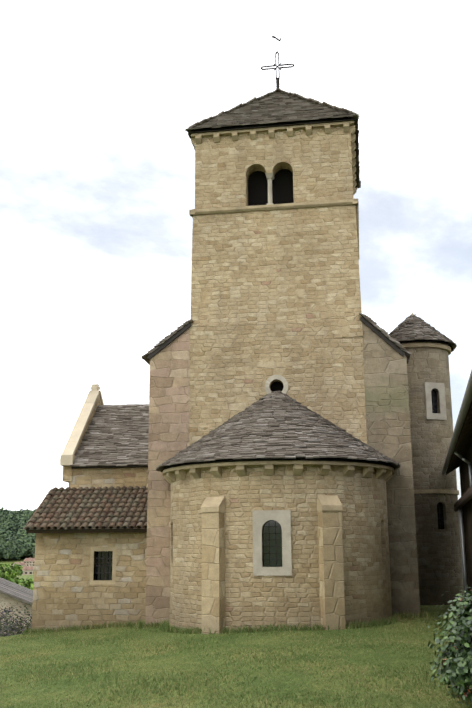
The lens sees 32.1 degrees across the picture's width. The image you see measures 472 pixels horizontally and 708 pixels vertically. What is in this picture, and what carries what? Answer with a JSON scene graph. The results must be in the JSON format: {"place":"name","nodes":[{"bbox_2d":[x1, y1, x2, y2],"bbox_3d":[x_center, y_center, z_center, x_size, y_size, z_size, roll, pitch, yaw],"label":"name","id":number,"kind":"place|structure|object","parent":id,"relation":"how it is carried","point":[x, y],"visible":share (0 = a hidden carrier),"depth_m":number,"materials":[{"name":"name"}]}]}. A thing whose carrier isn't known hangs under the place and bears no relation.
{"place":"outdoors","nodes":[
{"label":"outdoors","id":0,"kind":"place"},
{"bbox_2d":[0,555,471,707],"bbox_3d":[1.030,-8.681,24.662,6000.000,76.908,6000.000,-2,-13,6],"label":"ground","id":1,"kind":"structure","parent":0,"point":[429,609],"depth_m":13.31,"materials":[{"name":"green plant"}]},
{"bbox_2d":[0,533,6,540],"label":"forest tree","id":2,"kind":"object","parent":1,"relation":"on","point":[2,536],"visible":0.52,"depth_m":1024.95,"materials":[{"name":"green plant"}]},
{"bbox_2d":[1,538,14,558],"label":"forest tree","id":3,"kind":"object","parent":1,"relation":"on","point":[6,542],"visible":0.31,"depth_m":940.26,"materials":[{"name":"green plant"}]},
{"bbox_2d":[0,527,15,536],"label":"forest tree","id":4,"kind":"object","parent":1,"relation":"on","point":[12,530],"visible":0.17,"depth_m":1066.97,"materials":[{"name":"green plant"}]},
{"bbox_2d":[2,547,14,560],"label":"forest tree","id":5,"kind":"object","parent":1,"relation":"on","point":[7,553],"visible":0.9,"depth_m":921.23,"materials":[{"name":"green plant"}]},
{"bbox_2d":[0,563,22,582],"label":"valley tree","id":6,"kind":"object","parent":1,"relation":"on","point":[12,572],"visible":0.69,"depth_m":250.77,"materials":[{"name":"green plant"}]},
{"bbox_2d":[4,513,20,520],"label":"forest tree","id":7,"kind":"object","parent":1,"relation":"on","point":[13,516],"visible":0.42,"depth_m":1175.35,"materials":[{"name":"green plant"}]},
{"bbox_2d":[6,524,21,531],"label":"forest tree","id":8,"kind":"object","parent":1,"relation":"on","point":[16,527],"visible":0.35,"depth_m":1086.73,"materials":[{"name":"green plant"}]},
{"bbox_2d":[0,594,31,636],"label":"terrace shrub","id":9,"kind":"object","parent":1,"relation":"on","point":[9,627],"visible":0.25,"depth_m":25.52,"materials":[{"name":"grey plant"}]},
{"bbox_2d":[0,578,32,634],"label":"house","id":10,"kind":"structure","parent":1,"relation":"on","point":[18,594],"depth_m":44.37,"materials":[{"name":"grey stone"}]},
{"bbox_2d":[4,577,33,589],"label":"valley tree","id":11,"kind":"object","parent":1,"relation":"on","point":[27,583],"visible":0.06,"depth_m":139.88,"materials":[{"name":"green plant"}]},
{"bbox_2d":[14,548,23,558],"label":"forest tree","id":12,"kind":"object","parent":1,"relation":"on","point":[18,553],"visible":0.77,"depth_m":926.62,"materials":[{"name":"green plant"}]},
{"bbox_2d":[11,532,26,538],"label":"forest tree","id":13,"kind":"object","parent":1,"relation":"on","point":[18,535],"visible":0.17,"depth_m":1008.04,"materials":[{"name":"green plant"}]},
{"bbox_2d":[12,561,25,565],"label":"village house","id":14,"kind":"structure","parent":1,"relation":"on","point":[21,563],"depth_m":748.90,"materials":[{"name":"pink"}]},
{"bbox_2d":[9,539,30,559],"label":"forest tree","id":15,"kind":"object","parent":1,"relation":"on","point":[23,546],"visible":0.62,"depth_m":933.77,"materials":[{"name":"green plant"}]},
{"bbox_2d":[17,528,34,534],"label":"forest tree","id":16,"kind":"object","parent":1,"relation":"on","point":[22,531],"visible":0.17,"depth_m":1043.99,"materials":[{"name":"green plant"}]},
{"bbox_2d":[22,565,33,574],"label":"village house","id":17,"kind":"structure","parent":1,"relation":"on","point":[28,570],"depth_m":607.29,"materials":[{"name":"pink"}]},
{"bbox_2d":[23,546,32,557],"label":"forest tree","id":18,"kind":"object","parent":1,"relation":"on","point":[28,553],"visible":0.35,"depth_m":948.84,"materials":[{"name":"green plant"}]},
{"bbox_2d":[21,532,34,538],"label":"forest tree","id":19,"kind":"object","parent":1,"relation":"on","point":[28,535],"visible":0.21,"depth_m":1022.88,"materials":[{"name":"green plant"}]},
{"bbox_2d":[24,557,34,565],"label":"village house","id":20,"kind":"structure","parent":1,"relation":"on","point":[28,561],"depth_m":825.32,"materials":[{"name":"pink"}]},
{"bbox_2d":[24,539,34,546],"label":"forest tree","id":21,"kind":"object","parent":1,"relation":"on","point":[30,541],"visible":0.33,"depth_m":962.37,"materials":[{"name":"green plant"}]},
{"bbox_2d":[31,547,34,557],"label":"forest tree","id":22,"kind":"object","parent":1,"relation":"on","point":[33,551],"visible":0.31,"depth_m":934.84,"materials":[{"name":"green plant"}]},
{"bbox_2d":[31,532,146,631],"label":"annex wall","id":23,"kind":"structure","parent":1,"relation":"on","point":[65,593],"depth_m":23.10,"materials":[{"name":"beige stone"}]},
{"bbox_2d":[22,486,147,532],"bbox_3d":[-3.992,4.549,24.148,3.866,1.420,2.313,-2,-13,6],"label":"lean to roof","id":24,"kind":"object","parent":23,"relation":"on","point":[117,509],"visible":0.85,"depth_m":23.85,"materials":[{"name":"brown tile"}]},
{"bbox_2d":[90,547,115,584],"bbox_3d":[-3.747,6.000,23.246,0.740,1.030,0.208,-2,-13,6],"label":"window frame","id":25,"kind":"object","parent":23,"relation":"in","point":[92,571],"visible":0.79,"depth_m":23.15,"materials":[{"name":"beige stone"}]},
{"bbox_2d":[94,551,112,579],"bbox_3d":[-3.737,6.024,23.329,0.580,0.840,0.175,-2,-13,6],"label":"annex window","id":26,"kind":"structure","parent":23,"relation":"in","point":[103,565],"depth_m":23.34,"materials":[{"name":"black glass"}]},
{"bbox_2d":[69,467,147,488],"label":"transept walls","id":27,"kind":"structure","parent":1,"relation":"on","point":[89,478],"depth_m":25.46,"materials":[{"name":"beige stone"}]},
{"bbox_2d":[60,384,103,482],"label":"gable parapet","id":28,"kind":"structure","parent":27,"relation":"on","point":[93,401],"depth_m":26.83,"materials":[{"name":"beige stone"}]},
{"bbox_2d":[70,404,148,468],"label":"roof","id":29,"kind":"structure","parent":27,"relation":"on","point":[116,436],"depth_m":26.62,"materials":[{"name":"grey stone"}]},
{"bbox_2d":[145,328,189,624],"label":"wall","id":30,"kind":"structure","parent":1,"relation":"on","point":[169,395],"depth_m":22.88,"materials":[{"name":"stone"}]},
{"bbox_2d":[189,320,366,464],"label":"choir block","id":31,"kind":"structure","parent":1,"relation":"on","point":[234,367],"depth_m":23.00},
{"bbox_2d":[190,205,362,337],"bbox_3d":[1.466,-1.821,26.065,4.930,4.020,4.930,-2,-13,8],"label":"tower shaft","id":32,"kind":"object","parent":31,"relation":"on","point":[296,264],"visible":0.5,"depth_m":23.74,"materials":[{"name":"beige stone"}]},
{"bbox_2d":[195,125,352,209],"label":"belfry wall","id":33,"kind":"structure","parent":32,"relation":"on","point":[317,163],"depth_m":24.57,"materials":[{"name":"beige stone"}]},
{"bbox_2d":[248,169,293,205],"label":"belfry window","id":34,"kind":"structure","parent":33,"relation":"in","point":[267,188],"depth_m":24.90,"materials":[{"name":"black"}]},
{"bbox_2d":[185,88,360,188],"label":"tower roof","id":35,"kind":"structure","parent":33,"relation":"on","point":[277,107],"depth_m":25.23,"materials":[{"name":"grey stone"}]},
{"bbox_2d":[260,36,294,88],"bbox_3d":[1.410,-9.775,27.872,1.161,2.374,0.050,-2,-13,8],"label":"cross","id":36,"kind":"object","parent":35,"relation":"on","point":[278,78],"visible":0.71,"depth_m":27.85,"materials":[{"name":"metal"}]},
{"bbox_2d":[189,121,358,256],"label":"tower mouldings","id":37,"kind":"object","parent":33,"relation":"attached to","point":[253,132],"visible":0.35,"depth_m":24.47,"materials":[{"name":"beige stone"}]},
{"bbox_2d":[265,375,287,393],"bbox_3d":[1.151,0.942,23.048,0.660,0.660,0.360,-2,-13,6],"label":"round window frame","id":38,"kind":"object","parent":31,"relation":"attached to","point":[279,386],"visible":0.56,"depth_m":22.93,"materials":[{"name":"beige stone"}]},
{"bbox_2d":[362,322,419,615],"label":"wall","id":39,"kind":"structure","parent":31,"relation":"attached to","point":[388,430],"depth_m":22.17,"materials":[{"name":"stone"}]},
{"bbox_2d":[169,465,391,630],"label":"apse wall","id":40,"kind":"structure","parent":1,"relation":"on","point":[265,601],"depth_m":19.19,"materials":[{"name":"beige stone"}]},
{"bbox_2d":[252,510,291,575],"bbox_3d":[0.839,4.352,18.912,0.880,1.460,0.270,-2,-13,6],"label":"window frame","id":41,"kind":"object","parent":40,"relation":"attached to","point":[282,518],"visible":0.79,"depth_m":18.79,"materials":[{"name":"beige stone"}]},
{"bbox_2d":[263,520,281,566],"bbox_3d":[0.849,4.386,18.991,0.500,1.090,0.060,-2,-13,6],"label":"arched window","id":42,"kind":"structure","parent":41,"relation":"in","point":[272,543],"depth_m":18.98,"materials":[{"name":"glass"}]},
{"bbox_2d":[201,495,345,633],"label":"buttresses","id":43,"kind":"structure","parent":40,"relation":"attached to","point":[331,572],"depth_m":18.81,"materials":[{"name":"beige stone"}]},
{"bbox_2d":[156,391,400,472],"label":"apse roof","id":44,"kind":"structure","parent":40,"relation":"on","point":[276,426],"depth_m":20.15,"materials":[{"name":"grey stone"}]},
{"bbox_2d":[163,461,393,483],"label":"cornice","id":45,"kind":"structure","parent":40,"relation":"attached to","point":[385,471],"depth_m":19.46,"materials":[{"name":"beige stone"}]},
{"bbox_2d":[405,347,463,604],"bbox_3d":[6.090,4.488,26.755,2.200,9.160,2.200,-2,-13,6],"label":"stair turret","id":46,"kind":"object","parent":1,"relation":"on","point":[439,558],"depth_m":25.81,"materials":[{"name":"beige stone"}]},
{"bbox_2d":[389,312,456,351],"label":"turret roof","id":47,"kind":"structure","parent":46,"relation":"on","point":[412,328],"depth_m":27.07,"materials":[{"name":"grey stone"}]},
{"bbox_2d":[402,342,458,494],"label":"turret mouldings","id":48,"kind":"object","parent":46,"relation":"attached to","point":[429,344],"visible":0.35,"depth_m":26.62,"materials":[{"name":"beige stone"}]},
{"bbox_2d":[424,382,446,419],"bbox_3d":[6.382,1.538,26.467,0.720,1.200,0.270,4,-13,-18],"label":"window frame","id":49,"kind":"object","parent":46,"relation":"attached to","point":[429,387],"visible":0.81,"depth_m":26.34,"materials":[{"name":"beige stone"}]},
{"bbox_2d":[431,389,437,412],"bbox_3d":[6.367,1.538,26.511,0.340,0.860,0.060,4,-13,-18],"label":"window","id":50,"kind":"structure","parent":49,"relation":"in","point":[434,400],"depth_m":26.53,"materials":[{"name":"black glass"}]},
{"bbox_2d":[437,502,443,528],"bbox_3d":[6.377,5.067,25.704,0.340,0.880,0.060,4,-13,-17],"label":"window","id":51,"kind":"structure","parent":46,"relation":"attached to","point":[440,515],"depth_m":25.71,"materials":[{"name":"black glass"}]},
{"bbox_2d":[424,585,471,707],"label":"rose bush","id":52,"kind":"object","parent":1,"relation":"on","point":[458,653],"visible":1,"depth_m":9.60,"materials":[{"name":"green plant"}]},
{"bbox_2d":[431,658,471,696],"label":"rose bush","id":53,"kind":"object","parent":1,"relation":"on","point":[449,682],"visible":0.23,"depth_m":10.46,"materials":[{"name":"green plant"}]},
{"bbox_2d":[442,370,471,596],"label":"building","id":54,"kind":"structure","parent":1,"relation":"on","point":[459,453],"depth_m":21.12,"materials":[{"name":"grey"}]},
{"bbox_2d":[0,0,471,510],"label":"sky","id":55,"kind":"structure","parent":0,"point":[99,99],"materials":[{"name":"white"}]},
{"bbox_2d":[141,312,410,365],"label":"choir shoulder roofs","id":56,"kind":"structure","parent":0,"point":[393,343],"depth_m":23.02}
]}

